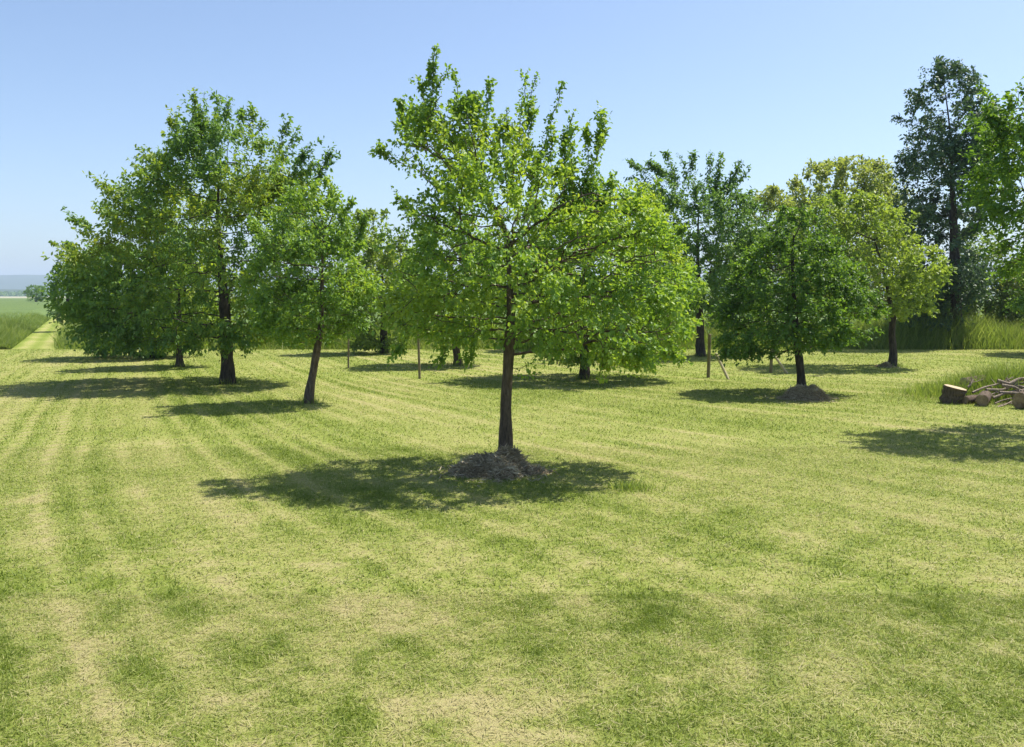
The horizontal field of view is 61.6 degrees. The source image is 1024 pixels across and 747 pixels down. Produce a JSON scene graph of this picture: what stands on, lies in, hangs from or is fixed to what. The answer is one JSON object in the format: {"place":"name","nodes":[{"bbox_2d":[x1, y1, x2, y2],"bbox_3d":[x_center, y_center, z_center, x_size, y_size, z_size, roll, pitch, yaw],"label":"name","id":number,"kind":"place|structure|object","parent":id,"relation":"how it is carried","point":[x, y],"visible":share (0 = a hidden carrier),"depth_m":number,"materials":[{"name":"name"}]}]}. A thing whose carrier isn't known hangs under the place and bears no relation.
{"place":"outdoors","nodes":[
{"label":"outdoors","id":0,"kind":"place"},
{"bbox_2d":[12,315,64,348],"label":"path","id":1,"kind":"structure","parent":0,"point":[37,339],"depth_m":31.20,"materials":[{"name":"green plant"}]},
{"bbox_2d":[0,311,107,348],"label":"field margin grass","id":2,"kind":"structure","parent":0,"point":[13,332],"depth_m":34.60,"materials":[{"name":"green plant"}]},
{"bbox_2d":[46,240,89,326],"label":"poplar tree","id":3,"kind":"object","parent":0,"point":[56,313],"visible":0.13,"depth_m":37.43,"materials":[{"name":"green plant"}]},
{"bbox_2d":[0,298,217,321],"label":"crop field","id":4,"kind":"structure","parent":0,"point":[15,305],"depth_m":83.64,"materials":[{"name":"green plant"}]},
{"bbox_2d":[22,284,47,301],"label":"tree","id":5,"kind":"object","parent":4,"relation":"on","point":[27,291],"visible":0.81,"depth_m":148.61,"materials":[{"name":"green plant"}]},
{"bbox_2d":[0,296,883,297],"bbox_3d":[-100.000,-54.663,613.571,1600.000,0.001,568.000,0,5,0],"label":"ripe field","id":6,"kind":"structure","parent":0,"point":[65,296],"depth_m":830.48,"materials":[{"name":"beige plant"}]},
{"bbox_2d":[0,275,998,289],"bbox_3d":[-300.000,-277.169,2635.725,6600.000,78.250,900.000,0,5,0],"label":"hills","id":7,"kind":"structure","parent":0,"point":[15,281],"depth_m":2569.66,"materials":[{"name":"green plant"}]},
{"bbox_2d":[0,289,1020,295],"bbox_3d":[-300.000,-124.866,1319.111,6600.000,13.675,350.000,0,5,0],"label":"hills","id":8,"kind":"structure","parent":0,"point":[10,290],"depth_m":1377.44,"materials":[{"name":"green plant"}]},
{"bbox_2d":[0,348,1023,746],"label":"lawn","id":9,"kind":"structure","parent":0,"point":[504,501],"depth_m":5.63,"materials":[{"name":"green plant"}]},
{"bbox_2d":[64,241,212,359],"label":"cherry tree","id":10,"kind":"object","parent":9,"relation":"on","point":[104,353],"visible":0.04,"depth_m":21.57,"materials":[{"name":"green plant"}]},
{"bbox_2d":[122,187,233,366],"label":"plum tree","id":11,"kind":"object","parent":9,"relation":"on","point":[179,359],"visible":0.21,"depth_m":18.89,"materials":[{"name":"green plant"}]},
{"bbox_2d":[27,87,351,383],"bbox_3d":[-5.550,-2.345,15.481,5.500,5.122,3.921,0,5,0],"label":"cherry tree","id":12,"kind":"object","parent":9,"relation":"on","point":[132,328],"visible":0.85,"depth_m":14.74,"materials":[{"name":"green plant"}]},
{"bbox_2d":[233,174,384,403],"bbox_3d":[-2.908,-1.184,12.569,2.115,3.373,1.803,0,5,0],"label":"plum tree","id":13,"kind":"object","parent":9,"relation":"on","point":[367,288],"visible":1,"depth_m":12.41,"materials":[{"name":"green plant"}]},
{"bbox_2d":[347,338,348,367],"bbox_3d":[-3.603,-0.555,18.921,0.060,0.975,0.041,0,5,0],"label":"wooden stake","id":14,"kind":"object","parent":9,"relation":"on","point":[348,355],"visible":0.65,"depth_m":18.93,"materials":[{"name":"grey wood"}]},
{"bbox_2d":[335,208,419,353],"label":"apple tree","id":15,"kind":"object","parent":9,"relation":"on","point":[370,257],"visible":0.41,"depth_m":23.28,"materials":[{"name":"green plant"}]},
{"bbox_2d":[417,320,420,378],"bbox_3d":[-1.785,-0.513,16.444,0.075,1.342,0.049,0,5,0],"label":"wooden stake","id":16,"kind":"object","parent":9,"relation":"on","point":[419,366],"visible":0.56,"depth_m":16.45,"materials":[{"name":"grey wood"}]},
{"bbox_2d":[393,213,506,365],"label":"plum tree","id":17,"kind":"object","parent":9,"relation":"on","point":[456,350],"visible":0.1,"depth_m":19.13,"materials":[{"name":"green plant"}]},
{"bbox_2d":[419,444,590,486],"bbox_3d":[-0.077,0.801,7.760,1.637,0.331,1.257,0,5,0],"label":"cuttings heap","id":18,"kind":"object","parent":9,"relation":"on","point":[502,463],"visible":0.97,"depth_m":7.64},
{"bbox_2d":[149,350,903,494],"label":"uncut grass","id":19,"kind":"structure","parent":9,"relation":"on","point":[627,486],"depth_m":12.58,"materials":[{"name":"green plant"}]},
{"bbox_2d":[367,43,705,448],"bbox_3d":[0.252,-0.995,7.809,3.136,3.827,2.375,0,5,0],"label":"pear tree","id":20,"kind":"object","parent":9,"relation":"on","point":[639,212],"visible":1,"depth_m":7.58,"materials":[{"name":"green plant"}]},
{"bbox_2d":[519,253,587,348],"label":"apple tree","id":21,"kind":"object","parent":9,"relation":"on","point":[571,277],"depth_m":24.87,"materials":[{"name":"green plant"}]},
{"bbox_2d":[484,174,711,379],"bbox_3d":[1.551,-1.791,16.311,4.262,3.871,3.427,0,5,0],"label":"apple tree","id":22,"kind":"object","parent":9,"relation":"on","point":[581,359],"visible":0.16,"depth_m":15.83,"materials":[{"name":"green plant"}]},
{"bbox_2d":[623,149,787,356],"bbox_3d":[5.022,-3.112,22.351,4.400,5.413,3.188,0,5,0],"label":"cherry tree","id":23,"kind":"object","parent":9,"relation":"on","point":[716,195],"visible":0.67,"depth_m":21.96,"materials":[{"name":"green plant"}]},
{"bbox_2d":[707,334,729,379],"bbox_3d":[3.970,-0.302,16.547,0.107,0.901,0.538,-4,7,-39],"label":"braced post","id":24,"kind":"object","parent":9,"relation":"on","point":[709,360],"visible":0.88,"depth_m":16.69,"materials":[{"name":"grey wood"}]},
{"bbox_2d":[769,349,787,373],"bbox_3d":[5.491,-0.296,17.649,0.392,0.689,0.109,2,5,19],"label":"braced post","id":25,"kind":"object","parent":9,"relation":"on","point":[779,363],"visible":0.54,"depth_m":17.65,"materials":[{"name":"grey wood"}]},
{"bbox_2d":[704,202,891,385],"bbox_3d":[4.715,-1.186,13.952,2.951,3.112,2.291,0,5,0],"label":"apple tree","id":26,"kind":"object","parent":9,"relation":"on","point":[793,308],"visible":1,"depth_m":13.61,"materials":[{"name":"green plant"}]},
{"bbox_2d":[754,382,846,403],"bbox_3d":[4.590,0.287,13.387,1.481,0.329,1.454,0,5,0],"label":"cuttings heap","id":27,"kind":"object","parent":9,"relation":"on","point":[813,392],"visible":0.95,"depth_m":13.18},
{"bbox_2d":[787,189,956,366],"bbox_3d":[7.938,-2.083,19.111,3.441,3.945,3.090,0,5,0],"label":"hawthorn tree","id":28,"kind":"object","parent":9,"relation":"on","point":[907,281],"visible":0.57,"depth_m":18.56,"materials":[{"name":"green plant"}]},
{"bbox_2d":[873,361,897,367],"bbox_3d":[8.325,-0.177,19.187,0.640,0.222,0.718,0,5,0],"label":"cuttings heap","id":29,"kind":"object","parent":9,"relation":"on","point":[885,364],"visible":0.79,"depth_m":19.11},
{"bbox_2d":[857,358,1023,404],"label":"tall grass","id":30,"kind":"structure","parent":9,"relation":"on","point":[937,388],"depth_m":13.46,"materials":[{"name":"green plant"}]},
{"bbox_2d":[959,375,985,386],"bbox_3d":[7.285,0.133,13.554,0.466,0.227,0.192,-2,6,-22],"label":"log","id":31,"kind":"object","parent":30,"relation":"on","point":[961,380],"visible":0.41,"depth_m":13.48,"materials":[{"name":"brown wood"}]},
{"bbox_2d":[967,374,982,387],"bbox_3d":[7.003,0.108,12.985,0.314,0.208,0.039,-2,6,-22],"label":"branch","id":32,"kind":"object","parent":30,"relation":"on","point":[969,385],"visible":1,"depth_m":12.95,"materials":[{"name":"brown plant"}]},
{"bbox_2d":[985,380,1023,391],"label":"branch","id":33,"kind":"object","parent":30,"relation":"on","point":[992,389],"visible":0.81,"depth_m":12.84,"materials":[{"name":"brown plant"}]},
{"bbox_2d":[999,391,1017,394],"bbox_3d":[7.464,0.320,12.630,0.589,0.126,0.117,0,5,-3],"label":"branch","id":34,"kind":"object","parent":30,"relation":"on","point":[1009,392],"visible":0.66,"depth_m":12.60,"materials":[{"name":"brown plant"}]},
{"bbox_2d":[992,389,1023,398],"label":"branch","id":35,"kind":"object","parent":34,"relation":"on","point":[997,396],"visible":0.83,"depth_m":12.61,"materials":[{"name":"brown plant"}]},
{"bbox_2d":[1001,384,1022,391],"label":"branch","id":36,"kind":"object","parent":30,"relation":"on","point":[1011,386],"visible":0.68,"depth_m":12.64,"materials":[{"name":"brown plant"}]},
{"bbox_3d":[7.625,0.189,12.741,0.485,0.274,0.120,0,5,0],"label":"branch","id":37,"kind":"object","parent":30,"relation":"on","visible":0},
{"bbox_2d":[997,379,1023,388],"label":"branch","id":38,"kind":"object","parent":37,"relation":"on","point":[1005,382],"visible":0.73,"depth_m":12.87,"materials":[{"name":"brown plant"}]},
{"bbox_2d":[1007,377,1023,384],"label":"branch","id":39,"kind":"object","parent":38,"relation":"on","point":[1015,380],"visible":0.98,"depth_m":12.84,"materials":[{"name":"brown plant"}]},
{"bbox_2d":[939,384,966,403],"bbox_3d":[6.564,0.329,12.796,0.360,0.323,0.356,0,5,0],"label":"log","id":40,"kind":"object","parent":9,"relation":"on","point":[950,393],"visible":0.87,"depth_m":12.68,"materials":[{"name":"brown wood"}]},
{"bbox_2d":[962,395,976,403],"bbox_3d":[6.792,0.383,12.732,0.303,0.132,0.126,-3,6,-32],"label":"log","id":41,"kind":"object","parent":9,"relation":"on","point":[968,399],"visible":0.86,"depth_m":12.66,"materials":[{"name":"brown wood"}]},
{"bbox_2d":[972,379,1000,392],"bbox_3d":[7.207,0.196,12.877,0.706,0.201,0.238,-3,6,-30],"label":"branch","id":42,"kind":"object","parent":41,"relation":"on","point":[977,390],"visible":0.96,"depth_m":12.83,"materials":[{"name":"brown plant"}]},
{"bbox_2d":[976,390,991,405],"bbox_3d":[6.904,0.363,12.574,0.182,0.197,0.448,4,6,34],"label":"log","id":43,"kind":"object","parent":9,"relation":"on","point":[983,398],"visible":1,"depth_m":12.41,"materials":[{"name":"brown wood"}]},
{"bbox_2d":[954,74,1023,282],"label":"walnut tree","id":44,"kind":"object","parent":9,"relation":"on","point":[1007,174],"visible":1,"depth_m":9.87,"materials":[{"name":"green plant"}]},
{"bbox_2d":[1001,245,1023,326],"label":"plum tree","id":45,"kind":"object","parent":9,"relation":"on","point":[1017,304],"visible":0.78,"depth_m":23.92,"materials":[{"name":"green plant"}]},
{"bbox_2d":[1012,391,1023,408],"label":"log","id":46,"kind":"object","parent":9,"relation":"on","point":[1018,400],"visible":1,"depth_m":12.12,"materials":[{"name":"brown wood"}]},
{"bbox_2d":[0,0,1023,275],"label":"sky","id":47,"kind":"structure","parent":0,"point":[773,86],"materials":[{"name":"blue"}]},
{"bbox_2d":[207,298,1023,327],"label":"crop field","id":48,"kind":"structure","parent":0,"point":[446,312],"depth_m":47.89,"materials":[{"name":"green plant"}]},
{"label":"ground","id":49,"kind":"structure","parent":0,"visible":0},
{"bbox_2d":[0,289,884,295],"bbox_3d":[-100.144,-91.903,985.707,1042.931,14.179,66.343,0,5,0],"label":"woods","id":50,"kind":"object","parent":49,"relation":"on","point":[12,293],"visible":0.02,"depth_m":967.79,"materials":[{"name":"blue plant"}]},
{"bbox_2d":[44,305,1023,349],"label":"meadow grass","id":51,"kind":"structure","parent":49,"relation":"on","point":[979,335],"depth_m":25.93,"materials":[{"name":"green plant"}]},
{"bbox_2d":[630,256,694,328],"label":"apple tree","id":52,"kind":"object","parent":49,"relation":"on","point":[674,317],"visible":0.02,"depth_m":27.06,"materials":[{"name":"green plant"}]},
{"bbox_2d":[705,241,773,332],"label":"apple tree","id":53,"kind":"object","parent":49,"relation":"on","point":[710,298],"visible":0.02,"depth_m":28.21,"materials":[{"name":"green plant"}]},
{"bbox_2d":[731,183,809,320],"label":"maple tree","id":54,"kind":"object","parent":49,"relation":"on","point":[771,193],"visible":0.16,"depth_m":32.16,"materials":[{"name":"green plant"}]},
{"bbox_2d":[772,154,916,321],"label":"maple tree","id":55,"kind":"object","parent":49,"relation":"on","point":[883,182],"visible":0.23,"depth_m":34.75,"materials":[{"name":"green plant"}]},
{"bbox_2d":[892,288,963,311],"bbox_3d":[13.722,-2.133,28.416,2.244,2.362,2.288,0,5,0],"label":"hawthorn shrub","id":56,"kind":"object","parent":49,"relation":"on","point":[947,309],"depth_m":28.28,"materials":[{"name":"green plant"}]},
{"bbox_2d":[885,55,1009,334],"bbox_3d":[13.317,-5.259,26.630,3.473,8.941,3.508,0,5,0],"label":"old pear tree","id":57,"kind":"object","parent":49,"relation":"on","point":[946,150],"visible":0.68,"depth_m":26.20,"materials":[{"name":"green plant"}]},
{"bbox_2d":[960,223,1023,328],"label":"willow shrub","id":58,"kind":"object","parent":49,"relation":"on","point":[988,307],"visible":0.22,"depth_m":29.28,"materials":[{"name":"green plant"}]},
{"bbox_2d":[988,260,1023,328],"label":"willow shrub","id":59,"kind":"object","parent":49,"relation":"on","point":[1013,286],"visible":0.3,"depth_m":28.73,"materials":[{"name":"green plant"}]}
]}

